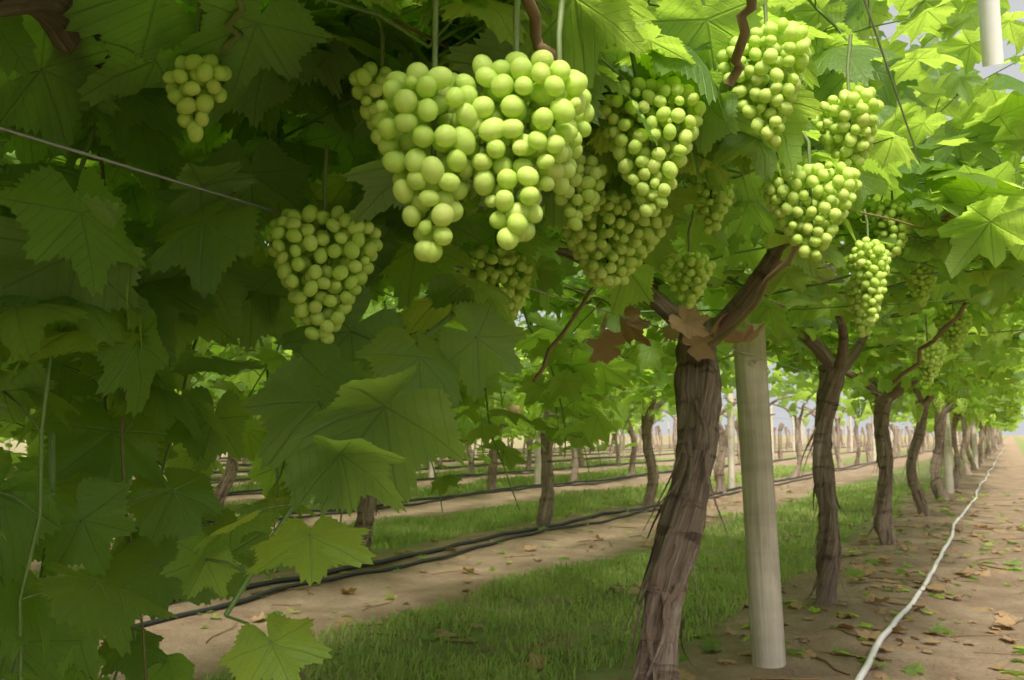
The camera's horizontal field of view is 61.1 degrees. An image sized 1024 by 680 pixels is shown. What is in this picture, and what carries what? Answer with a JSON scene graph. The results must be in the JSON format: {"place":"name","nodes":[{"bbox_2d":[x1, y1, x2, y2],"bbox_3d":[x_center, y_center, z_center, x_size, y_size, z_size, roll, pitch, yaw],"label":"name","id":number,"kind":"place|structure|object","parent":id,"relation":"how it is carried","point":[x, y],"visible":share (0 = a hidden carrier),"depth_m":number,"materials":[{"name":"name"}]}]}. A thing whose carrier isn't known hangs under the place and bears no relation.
{"place":"outdoors","nodes":[
{"label":"outdoors","id":0,"kind":"place"},
{"bbox_2d":[34,458,930,679],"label":"grass","id":1,"kind":"structure","parent":0,"point":[729,581],"depth_m":5.35,"materials":[{"name":"green plant"}]},
{"bbox_2d":[0,435,1023,679],"bbox_3d":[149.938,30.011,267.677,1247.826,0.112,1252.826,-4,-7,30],"label":"ground","id":2,"kind":"structure","parent":0,"point":[948,657],"depth_m":5.18,"materials":[{"name":"soil"}]},
{"bbox_2d":[3,443,958,626],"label":"black drip pipes","id":3,"kind":"object","parent":2,"relation":"on","point":[331,571],"visible":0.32,"depth_m":9.09,"materials":[{"name":"black"}]},
{"bbox_2d":[6,262,1000,668],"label":"trellis posts","id":4,"kind":"object","parent":2,"relation":"on","point":[760,518],"visible":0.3,"depth_m":3.47,"materials":[{"name":"grey wood"}]},
{"bbox_2d":[0,0,964,427],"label":"trellis wires","id":5,"kind":"object","parent":4,"relation":"attached to","point":[546,8],"visible":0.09,"depth_m":1.22,"materials":[{"name":"grey metal"}]},
{"bbox_2d":[576,264,843,303],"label":"trellis cross arms","id":6,"kind":"object","parent":4,"relation":"attached to","point":[589,301],"visible":0.02,"depth_m":3.52},
{"bbox_2d":[0,0,1023,679],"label":"vine","id":7,"kind":"object","parent":2,"relation":"on","point":[120,282],"depth_m":1.36,"materials":[{"name":"green plant"}]},
{"bbox_2d":[0,0,1023,679],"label":"vine shoots","id":8,"kind":"object","parent":2,"relation":"on","point":[532,10],"visible":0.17,"depth_m":1.64,"materials":[{"name":"brown plant"}]},
{"bbox_2d":[193,0,988,424],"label":"grape stems","id":9,"kind":"object","parent":8,"relation":"attached to","point":[435,40],"visible":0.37,"depth_m":1.10,"materials":[{"name":"green plant"}]},
{"bbox_2d":[163,17,995,429],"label":"grapes","id":10,"kind":"object","parent":9,"relation":"hanging from","point":[551,107],"visible":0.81,"depth_m":1.22,"materials":[{"name":"green food"}]},
{"bbox_2d":[854,448,1003,679],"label":"white hose","id":11,"kind":"object","parent":2,"relation":"on","point":[868,663],"visible":0.98,"depth_m":4.51,"materials":[{"name":"white plastic"}]},
{"bbox_2d":[265,0,1023,434],"label":"sky","id":12,"kind":"structure","parent":0,"point":[1009,51],"materials":[{"name":"grey"}]},
{"bbox_2d":[977,0,1003,66],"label":"post","id":13,"kind":"object","parent":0,"point":[989,14],"visible":1,"depth_m":2.16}
]}

